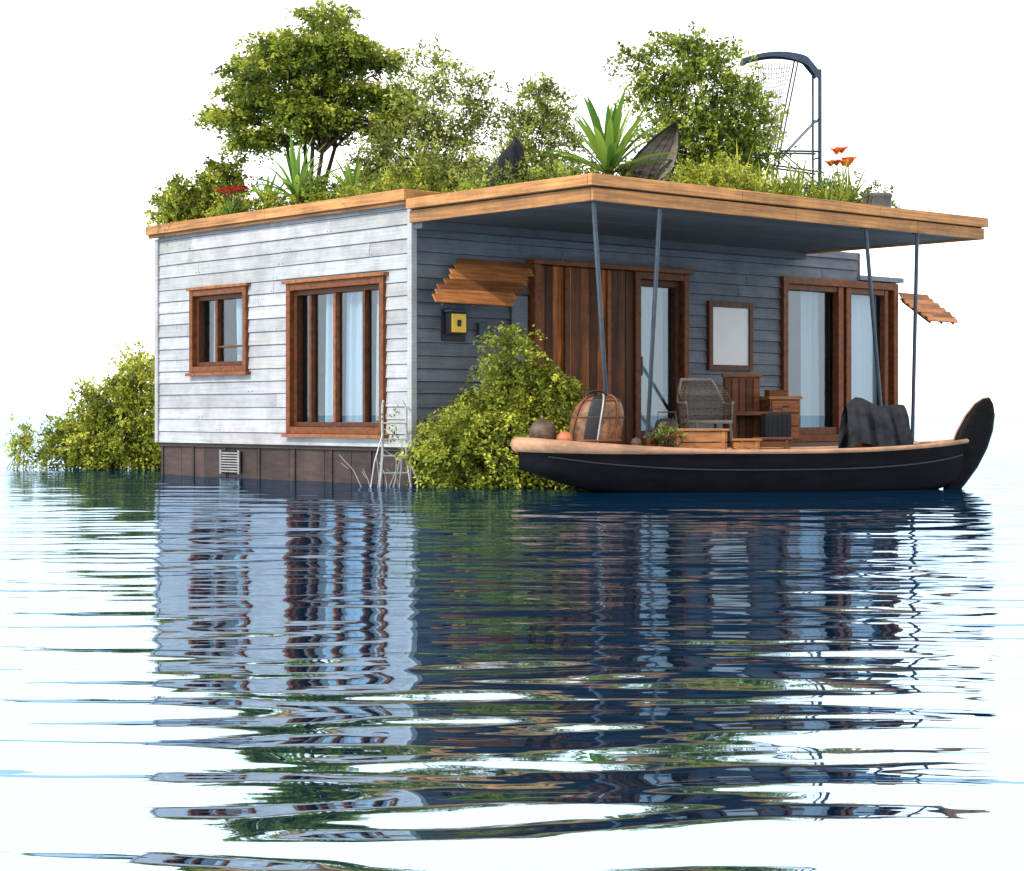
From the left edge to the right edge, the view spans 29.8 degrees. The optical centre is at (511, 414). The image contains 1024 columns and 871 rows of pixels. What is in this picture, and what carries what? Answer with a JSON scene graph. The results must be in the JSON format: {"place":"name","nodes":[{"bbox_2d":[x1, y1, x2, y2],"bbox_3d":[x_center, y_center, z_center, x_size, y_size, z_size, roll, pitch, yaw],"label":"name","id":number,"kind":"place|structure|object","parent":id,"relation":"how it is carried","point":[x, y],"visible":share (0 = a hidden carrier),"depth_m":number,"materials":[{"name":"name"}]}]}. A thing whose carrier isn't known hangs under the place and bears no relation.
{"place":"outdoors","nodes":[
{"label":"outdoors","id":0,"kind":"place"},
{"bbox_2d":[0,415,1023,870],"bbox_3d":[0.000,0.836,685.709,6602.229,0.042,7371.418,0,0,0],"label":"water","id":1,"kind":"structure","parent":0,"point":[216,673],"depth_m":6.16,"materials":[{"name":"blue liquid"}]},
{"bbox_2d":[0,413,39,469],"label":"reed plant","id":2,"kind":"object","parent":1,"relation":"on","point":[26,439],"visible":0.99,"depth_m":29.48,"materials":[{"name":"green plant"}]},
{"bbox_2d":[25,341,160,469],"bbox_3d":[-5.962,-0.126,29.613,2.942,2.050,1.836,0,0,-20],"label":"willow bush","id":3,"kind":"object","parent":1,"relation":"on","point":[92,437],"visible":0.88,"depth_m":29.31,"materials":[{"name":"green plant"}]},
{"bbox_2d":[107,340,154,431],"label":"willow bush","id":4,"kind":"object","parent":1,"relation":"on","point":[120,362],"visible":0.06,"depth_m":31.45,"materials":[{"name":"green plant"}]},
{"bbox_2d":[339,402,410,486],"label":"dry reeds","id":5,"kind":"object","parent":1,"relation":"in","point":[391,441],"visible":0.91,"depth_m":22.26,"materials":[{"name":"beige plant"}]},
{"bbox_2d":[370,400,417,486],"bbox_3d":[-1.389,0.505,22.418,0.597,1.364,0.297,0,0,-11],"label":"swim ladder","id":6,"kind":"object","parent":1,"relation":"in","point":[382,439],"visible":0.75,"depth_m":22.40,"materials":[{"name":"metal"}]},
{"bbox_2d":[391,321,589,488],"bbox_3d":[-0.169,-0.105,22.174,2.442,1.990,1.816,0,0,0],"label":"cedar bush","id":7,"kind":"object","parent":1,"relation":"on","point":[516,398],"visible":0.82,"depth_m":21.98,"materials":[{"name":"green plant"}]},
{"bbox_2d":[146,173,988,485],"bbox_3d":[1.720,-0.660,26.965,10.300,3.990,9.100,0,0,-41],"label":"houseboat","id":8,"kind":"object","parent":1,"relation":"on","point":[302,341],"visible":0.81,"depth_m":24.64,"materials":[{"name":"paint"}]},
{"bbox_2d":[144,140,263,225],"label":"roof shrub","id":9,"kind":"object","parent":8,"relation":"on","point":[177,195],"visible":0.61,"depth_m":26.67,"materials":[{"name":"green plant"}]},
{"bbox_2d":[185,282,250,375],"bbox_3d":[-3.905,-1.133,25.786,0.200,1.205,1.500,0,0,-41],"label":"small window frame","id":10,"kind":"structure","parent":8,"relation":"in","point":[198,296],"depth_m":25.91,"materials":[{"name":"brown wood"}]},
{"bbox_2d":[213,184,248,214],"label":"red flower","id":11,"kind":"object","parent":8,"relation":"on","point":[230,210],"visible":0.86,"depth_m":25.57,"materials":[{"name":"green plant"}]},
{"bbox_2d":[233,171,286,209],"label":"fern plant","id":12,"kind":"object","parent":8,"relation":"on","point":[260,196],"visible":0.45,"depth_m":25.45,"materials":[{"name":"green plant"}]},
{"bbox_2d":[237,134,344,204],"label":"cordyline plant","id":13,"kind":"object","parent":8,"relation":"on","point":[296,175],"visible":0.66,"depth_m":24.98,"materials":[{"name":"green plant"}]},
{"bbox_2d":[157,161,457,225],"bbox_3d":[-2.709,-2.795,24.956,1.264,0.566,5.812,0,0,-40],"label":"roof ground cover","id":14,"kind":"object","parent":8,"relation":"on","point":[323,196],"visible":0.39,"depth_m":23.98,"materials":[{"name":"green plant"}]},
{"bbox_2d":[189,0,427,187],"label":"maple tree","id":15,"kind":"object","parent":8,"relation":"on","point":[318,100],"visible":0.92,"depth_m":26.28,"materials":[{"name":"green plant"}]},
{"bbox_2d":[281,272,388,438],"bbox_3d":[-2.164,-0.715,23.782,0.200,1.990,2.150,0,0,-41],"label":"large window frame","id":16,"kind":"structure","parent":8,"relation":"in","point":[295,289],"depth_m":23.87,"materials":[{"name":"brown wood"}]},
{"bbox_2d":[314,147,391,196],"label":"fern plant","id":17,"kind":"object","parent":8,"relation":"on","point":[351,181],"visible":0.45,"depth_m":24.12,"materials":[{"name":"green plant"}]},
{"bbox_2d":[286,135,488,205],"bbox_3d":[-1.473,-2.992,24.705,2.218,0.976,3.819,0,0,-34],"label":"roof ground cover","id":18,"kind":"object","parent":8,"relation":"on","point":[449,173],"visible":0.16,"depth_m":23.82,"materials":[{"name":"green plant"}]},
{"bbox_2d":[338,33,520,191],"bbox_3d":[-1.058,-3.792,25.321,2.627,2.435,2.019,0,0,0],"label":"bamboo shrub","id":19,"kind":"object","parent":8,"relation":"on","point":[387,142],"visible":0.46,"depth_m":25.24,"materials":[{"name":"green plant"}]},
{"bbox_2d":[478,136,528,187],"bbox_3d":[-0.174,-2.956,23.250,0.695,0.862,0.527,0,0,25],"label":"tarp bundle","id":20,"kind":"object","parent":8,"relation":"on","point":[512,152],"visible":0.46,"depth_m":23.13,"materials":[{"name":"black fabric"}]},
{"bbox_2d":[448,151,587,192],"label":"roof ground cover","id":21,"kind":"object","parent":8,"relation":"on","point":[543,173],"visible":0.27,"depth_m":21.58,"materials":[{"name":"green plant"}]},
{"bbox_2d":[483,70,593,180],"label":"bamboo shrub","id":22,"kind":"object","parent":8,"relation":"on","point":[526,122],"visible":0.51,"depth_m":24.77,"materials":[{"name":"green plant"}]},
{"bbox_2d":[524,90,688,174],"bbox_3d":[1.201,-3.241,23.166,1.910,1.472,1.759,0,0,45],"label":"yucca plant","id":23,"kind":"object","parent":8,"relation":"on","point":[608,149],"visible":0.94,"depth_m":23.00,"materials":[{"name":"green plant"}]},
{"bbox_2d":[525,259,694,443],"bbox_3d":[1.262,-0.770,24.718,2.860,2.310,0.270,0,0,-41],"label":"entrance door","id":24,"kind":"structure","parent":8,"relation":"in","point":[563,301],"depth_m":24.63,"materials":[{"name":"brown wood"}]},
{"bbox_2d":[463,149,773,189],"bbox_3d":[1.450,-2.890,23.829,2.057,0.764,5.111,0,0,44],"label":"roof ground cover","id":25,"kind":"object","parent":8,"relation":"on","point":[628,173],"visible":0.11,"depth_m":22.91,"materials":[{"name":"green plant"}]},
{"bbox_2d":[621,122,679,180],"bbox_3d":[1.634,-3.017,23.260,0.797,1.036,0.197,0,0,8],"label":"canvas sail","id":26,"kind":"object","parent":8,"relation":"on","point":[667,139],"visible":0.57,"depth_m":23.30,"materials":[{"name":"black fabric"}]},
{"bbox_2d":[602,20,796,182],"bbox_3d":[2.444,-3.814,25.070,2.573,2.678,1.690,0,0,0],"label":"bamboo shrub","id":27,"kind":"object","parent":8,"relation":"on","point":[704,117],"visible":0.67,"depth_m":24.85,"materials":[{"name":"green plant"}]},
{"bbox_2d":[677,378,733,443],"bbox_3d":[2.350,-0.034,23.377,0.710,0.841,0.682,0,0,-20],"label":"wicker chair","id":28,"kind":"object","parent":8,"relation":"on","point":[682,403],"visible":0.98,"depth_m":23.60,"materials":[{"name":"grey wicker"}]},
{"bbox_2d":[721,374,801,445],"bbox_3d":[3.116,-0.065,24.039,0.940,0.900,0.407,0,0,-14],"label":"wooden bench cabinet","id":29,"kind":"object","parent":8,"relation":"on","point":[751,405],"visible":0.61,"depth_m":24.07,"materials":[{"name":"brown wood"}]},
{"bbox_2d":[650,151,899,207],"bbox_3d":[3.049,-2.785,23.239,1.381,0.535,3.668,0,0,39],"label":"roof ground cover","id":30,"kind":"object","parent":8,"relation":"on","point":[716,173],"visible":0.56,"depth_m":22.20,"materials":[{"name":"green plant"}]},
{"bbox_2d":[761,408,790,436],"bbox_3d":[3.161,0.150,22.996,0.320,0.467,0.188,0,0,-11],"label":"suitcase","id":31,"kind":"object","parent":8,"relation":"on","point":[775,425],"visible":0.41,"depth_m":22.91,"materials":[{"name":"metal"}]},
{"bbox_2d":[739,51,821,189],"bbox_3d":[3.661,-3.726,26.215,1.098,2.445,0.302,0,0,-6],"label":"steel canopy frame","id":32,"kind":"object","parent":8,"relation":"on","point":[808,64],"visible":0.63,"depth_m":26.18,"materials":[{"name":"grey metal"}]},
{"bbox_2d":[698,138,889,204],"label":"ornamental grass","id":33,"kind":"object","parent":8,"relation":"on","point":[798,184],"depth_m":23.21,"materials":[{"name":"green plant"}]},
{"bbox_2d":[824,146,859,193],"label":"orange lily","id":34,"kind":"object","parent":8,"relation":"on","point":[841,150],"visible":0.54,"depth_m":26.19,"materials":[{"name":"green plant"}]},
{"bbox_2d":[862,192,891,206],"bbox_3d":[4.554,-2.630,23.995,0.380,0.250,0.380,0,0,0],"label":"planter pot","id":35,"kind":"object","parent":8,"relation":"on","point":[881,199],"visible":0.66,"depth_m":23.83,"materials":[{"name":"concrete"}]},
{"bbox_2d":[510,397,994,492],"bbox_3d":[2.752,0.392,21.374,5.635,1.204,1.118,0,0,-12],"label":"rowing boat","id":36,"kind":"object","parent":1,"relation":"on","point":[954,462],"visible":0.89,"depth_m":20.86,"materials":[{"name":"paint"}]},
{"bbox_2d":[529,417,556,439],"bbox_3d":[0.334,0.184,20.814,0.303,0.322,0.300,0,0,0],"label":"brown gourd","id":37,"kind":"object","parent":36,"relation":"in","point":[542,428],"visible":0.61,"depth_m":20.70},
{"bbox_2d":[557,430,572,440],"bbox_3d":[0.569,0.254,20.710,0.172,0.183,0.170,0,0,0],"label":"peach fruit","id":38,"kind":"object","parent":36,"relation":"in","point":[565,435],"visible":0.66,"depth_m":20.65,"materials":[{"name":"orange food"}]},
{"bbox_2d":[569,390,624,443],"bbox_3d":[0.908,0.035,20.986,0.656,0.624,0.500,0,0,-11],"label":"basket","id":39,"kind":"object","parent":36,"relation":"in","point":[597,419],"visible":0.91,"depth_m":20.80,"materials":[{"name":"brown wood"}]},
{"bbox_2d":[631,437,641,445],"bbox_3d":[1.351,0.300,20.875,0.121,0.129,0.120,0,0,0],"label":"peach fruit","id":40,"kind":"object","parent":36,"relation":"in","point":[636,441],"visible":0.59,"depth_m":20.83,"materials":[{"name":"brown food"}]},
{"bbox_2d":[638,437,668,446],"bbox_3d":[1.553,0.395,21.173,0.240,0.300,0.304,0,0,-29],"label":"crate","id":41,"kind":"object","parent":36,"relation":"in","point":[645,442],"visible":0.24,"depth_m":21.05,"materials":[{"name":"brown wood"}]},
{"bbox_2d":[643,415,691,446],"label":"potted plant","id":42,"kind":"object","parent":36,"relation":"in","point":[664,428],"visible":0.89,"depth_m":20.93,"materials":[{"name":"green plant"}]},
{"bbox_2d":[666,428,728,448],"bbox_3d":[2.029,0.347,21.242,0.640,0.395,0.480,0,0,-9],"label":"wooden crate","id":43,"kind":"object","parent":36,"relation":"on","point":[706,438],"visible":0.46,"depth_m":21.03,"materials":[{"name":"orange wood"}]},
{"bbox_2d":[728,439,761,448],"bbox_3d":[2.564,0.403,21.130,0.300,0.285,0.240,0,0,-17],"label":"wooden crate","id":44,"kind":"object","parent":36,"relation":"in","point":[742,444],"visible":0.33,"depth_m":21.04,"materials":[{"name":"orange wood"}]},
{"bbox_2d":[752,437,792,448],"bbox_3d":[2.913,0.398,21.509,0.440,0.295,0.320,0,0,6],"label":"storage box","id":45,"kind":"object","parent":36,"relation":"on","point":[780,442],"visible":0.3,"depth_m":21.37,"materials":[{"name":"brown wood"}]},
{"bbox_2d":[838,397,913,447],"bbox_3d":[4.092,0.196,21.629,0.771,0.792,0.650,0,0,-9],"label":"draped blanket","id":46,"kind":"object","parent":36,"relation":"in","point":[864,423],"visible":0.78,"depth_m":21.51,"materials":[{"name":"black fabric"}]},
{"bbox_2d":[0,0,1023,414],"label":"sky","id":47,"kind":"structure","parent":0,"point":[99,98],"materials":[{"name":"white"}]},
{"bbox_2d":[654,411,678,437],"bbox_3d":[1.830,0.171,22.750,0.320,0.427,0.320,0,0,0],"label":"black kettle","id":48,"kind":"object","parent":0,"point":[670,420],"visible":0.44,"depth_m":22.69,"materials":[{"name":"metal"}]}
]}

